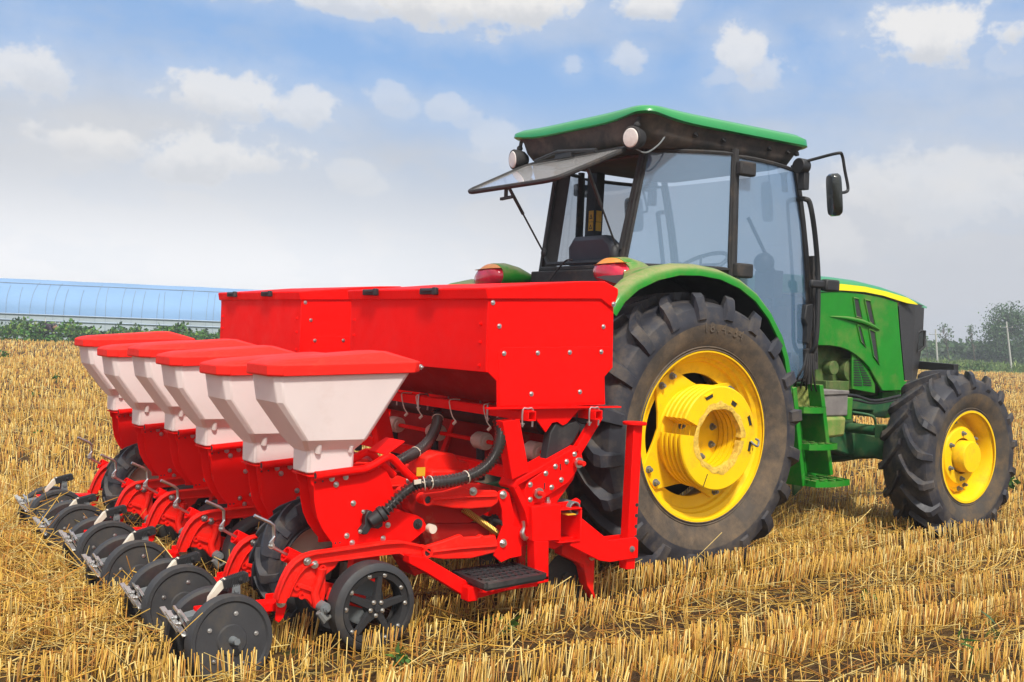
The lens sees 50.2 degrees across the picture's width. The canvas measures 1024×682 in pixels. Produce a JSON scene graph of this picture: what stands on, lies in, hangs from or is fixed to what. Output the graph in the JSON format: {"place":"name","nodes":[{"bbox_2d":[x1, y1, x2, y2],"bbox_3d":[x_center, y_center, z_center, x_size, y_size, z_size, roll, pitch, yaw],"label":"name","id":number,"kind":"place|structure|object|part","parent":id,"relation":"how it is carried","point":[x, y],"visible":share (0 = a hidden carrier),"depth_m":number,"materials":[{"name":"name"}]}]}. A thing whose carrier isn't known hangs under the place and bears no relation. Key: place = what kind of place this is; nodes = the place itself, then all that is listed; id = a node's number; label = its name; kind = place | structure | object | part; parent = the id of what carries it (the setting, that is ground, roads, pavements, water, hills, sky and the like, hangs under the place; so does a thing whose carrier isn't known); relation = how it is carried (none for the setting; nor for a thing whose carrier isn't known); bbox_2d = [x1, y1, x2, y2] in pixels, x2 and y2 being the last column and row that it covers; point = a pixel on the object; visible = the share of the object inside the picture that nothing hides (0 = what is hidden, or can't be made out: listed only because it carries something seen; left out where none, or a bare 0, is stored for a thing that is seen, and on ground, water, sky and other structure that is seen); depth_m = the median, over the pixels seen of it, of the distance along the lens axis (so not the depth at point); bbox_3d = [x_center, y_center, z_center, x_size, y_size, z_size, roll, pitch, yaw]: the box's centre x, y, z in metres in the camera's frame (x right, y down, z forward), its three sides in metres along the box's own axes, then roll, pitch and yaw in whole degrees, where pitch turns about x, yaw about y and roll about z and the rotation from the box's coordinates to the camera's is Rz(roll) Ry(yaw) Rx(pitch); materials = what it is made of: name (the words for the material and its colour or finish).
{"place":"outdoors","nodes":[
{"label":"outdoors","id":0,"kind":"place"},
{"bbox_2d":[0,338,1023,681],"bbox_3d":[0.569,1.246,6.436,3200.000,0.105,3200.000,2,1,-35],"label":"ground","id":1,"kind":"structure","parent":0,"point":[906,666],"depth_m":4.88,"materials":[{"name":"soil"}]},
{"bbox_2d":[0,350,8,361],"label":"weed","id":2,"kind":"object","parent":1,"relation":"on","point":[3,354],"visible":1,"depth_m":27.93,"materials":[{"name":"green plant"}]},
{"bbox_2d":[0,316,219,341],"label":"vegetable crop","id":3,"kind":"object","parent":1,"relation":"on","point":[72,331],"visible":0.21,"depth_m":51.14,"materials":[{"name":"green plant"}]},
{"bbox_2d":[0,278,257,339],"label":"greenhouse","id":4,"kind":"object","parent":1,"relation":"on","point":[106,306],"visible":0.33,"depth_m":56.43,"materials":[{"name":"blue plastic"}]},
{"bbox_2d":[14,281,646,679],"bbox_3d":[-1.147,0.462,5.837,2.262,1.609,3.459,2,1,-35],"label":"seed planter","id":5,"kind":"object","parent":1,"relation":"on","point":[268,411],"visible":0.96,"depth_m":4.87,"materials":[{"name":"red paint"}]},
{"bbox_2d":[384,642,412,670],"bbox_3d":[-0.422,1.184,4.099,0.084,0.111,0.099,2,1,-35],"label":"weed","id":6,"kind":"object","parent":1,"relation":"on","point":[399,656],"visible":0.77,"depth_m":4.08,"materials":[{"name":"green plant"}]},
{"bbox_2d":[485,610,499,627],"bbox_3d":[-0.089,1.191,4.647,0.109,0.113,0.051,1,1,-56],"label":"weed","id":7,"kind":"object","parent":1,"relation":"on","point":[490,619],"visible":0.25,"depth_m":4.65,"materials":[{"name":"green plant"}]},
{"bbox_2d":[491,614,521,636],"bbox_3d":[-0.030,1.198,4.626,0.130,0.110,0.116,2,1,-35],"label":"weed","id":8,"kind":"object","parent":1,"relation":"on","point":[514,622],"visible":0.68,"depth_m":4.62,"materials":[{"name":"green plant"}]},
{"bbox_2d":[0,339,1023,681],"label":"straw stubble","id":9,"kind":"object","parent":1,"relation":"on","point":[670,657],"visible":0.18,"depth_m":5.02,"materials":[{"name":"yellow plant"}]},
{"bbox_2d":[0,338,1023,681],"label":"loose straw","id":10,"kind":"object","parent":1,"relation":"on","point":[110,594],"visible":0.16,"depth_m":5.00,"materials":[{"name":"yellow plant"}]},
{"bbox_2d":[398,105,1017,578],"bbox_3d":[1.351,-0.036,7.402,4.323,2.618,2.520,2,1,-35],"label":"tractor","id":11,"kind":"object","parent":1,"relation":"on","point":[744,391],"visible":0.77,"depth_m":6.55,"materials":[{"name":"metal"}]},
{"bbox_3d":[0.184,-1.004,6.551,0.537,0.355,1.019,2,1,-35],"label":"rear window","id":12,"kind":"part","parent":11,"relation":"part of","materials":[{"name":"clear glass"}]},
{"bbox_2d":[856,588,876,604],"bbox_3d":[1.744,1.264,5.420,0.103,0.095,0.087,2,1,-4],"label":"weed","id":13,"kind":"object","parent":1,"relation":"on","point":[865,593],"visible":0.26,"depth_m":5.41,"materials":[{"name":"yellow plant"}]},
{"bbox_2d":[922,336,930,358],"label":"thin tree","id":14,"kind":"object","parent":1,"relation":"on","point":[927,345],"visible":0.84,"depth_m":90.62,"materials":[{"name":"green plant"}]},
{"bbox_2d":[929,329,937,360],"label":"utility pole","id":15,"kind":"object","parent":1,"relation":"on","point":[935,334],"visible":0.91,"depth_m":71.24,"materials":[{"name":"concrete"}]},
{"bbox_2d":[937,323,953,360],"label":"thin tree","id":16,"kind":"object","parent":1,"relation":"on","point":[946,341],"visible":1,"depth_m":91.17,"materials":[{"name":"green plant"}]},
{"bbox_2d":[958,625,980,668],"bbox_3d":[1.821,1.221,4.343,0.103,0.206,0.134,2,1,20],"label":"weed","id":17,"kind":"object","parent":1,"relation":"on","point":[968,645],"visible":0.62,"depth_m":4.33,"materials":[{"name":"green plant"}]},
{"bbox_2d":[920,338,1023,363],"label":"wood","id":18,"kind":"object","parent":1,"relation":"on","point":[964,350],"visible":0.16,"depth_m":95.62,"materials":[{"name":"green plant"}]},
{"bbox_2d":[920,356,1023,371],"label":"rough grass","id":19,"kind":"structure","parent":1,"relation":"on","point":[1016,366],"depth_m":68.12,"materials":[{"name":"green plant"}]},
{"bbox_2d":[965,324,979,359],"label":"thin tree","id":20,"kind":"object","parent":1,"relation":"on","point":[971,337],"visible":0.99,"depth_m":91.78,"materials":[{"name":"green plant"}]},
{"bbox_2d":[958,361,991,370],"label":"weed","id":21,"kind":"object","parent":1,"relation":"on","point":[966,367],"visible":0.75,"depth_m":61.26,"materials":[{"name":"green plant"}]},
{"bbox_2d":[972,361,997,372],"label":"weed","id":22,"kind":"object","parent":1,"relation":"on","point":[985,367],"visible":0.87,"depth_m":61.42,"materials":[{"name":"green plant"}]},
{"bbox_2d":[980,610,999,647],"bbox_3d":[2.078,1.251,4.764,0.092,0.156,0.140,2,1,7],"label":"weed","id":23,"kind":"object","parent":1,"relation":"on","point":[990,618],"visible":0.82,"depth_m":4.74,"materials":[{"name":"green plant"}]},
{"bbox_2d":[971,301,1023,363],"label":"broad tree","id":24,"kind":"object","parent":1,"relation":"on","point":[998,334],"visible":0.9,"depth_m":92.07,"materials":[{"name":"green plant"}]},
{"bbox_2d":[1000,322,1011,371],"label":"utility pole","id":25,"kind":"object","parent":1,"relation":"on","point":[1007,327],"visible":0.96,"depth_m":66.68,"materials":[{"name":"concrete"}]},
{"bbox_2d":[1008,476,1020,488],"bbox_3d":[4.566,1.280,10.094,0.206,0.196,0.238,2,1,11],"label":"weed","id":26,"kind":"object","parent":1,"relation":"on","point":[1012,485],"visible":0.33,"depth_m":10.05,"materials":[{"name":"green plant"}]},
{"bbox_2d":[1012,306,1023,361],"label":"broad tree","id":27,"kind":"object","parent":1,"relation":"on","point":[1020,341],"visible":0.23,"depth_m":94.11,"materials":[{"name":"green plant"}]},
{"bbox_2d":[0,0,1023,343],"label":"sky","id":28,"kind":"structure","parent":0,"point":[230,144],"materials":[{"name":"blue"}]}
]}

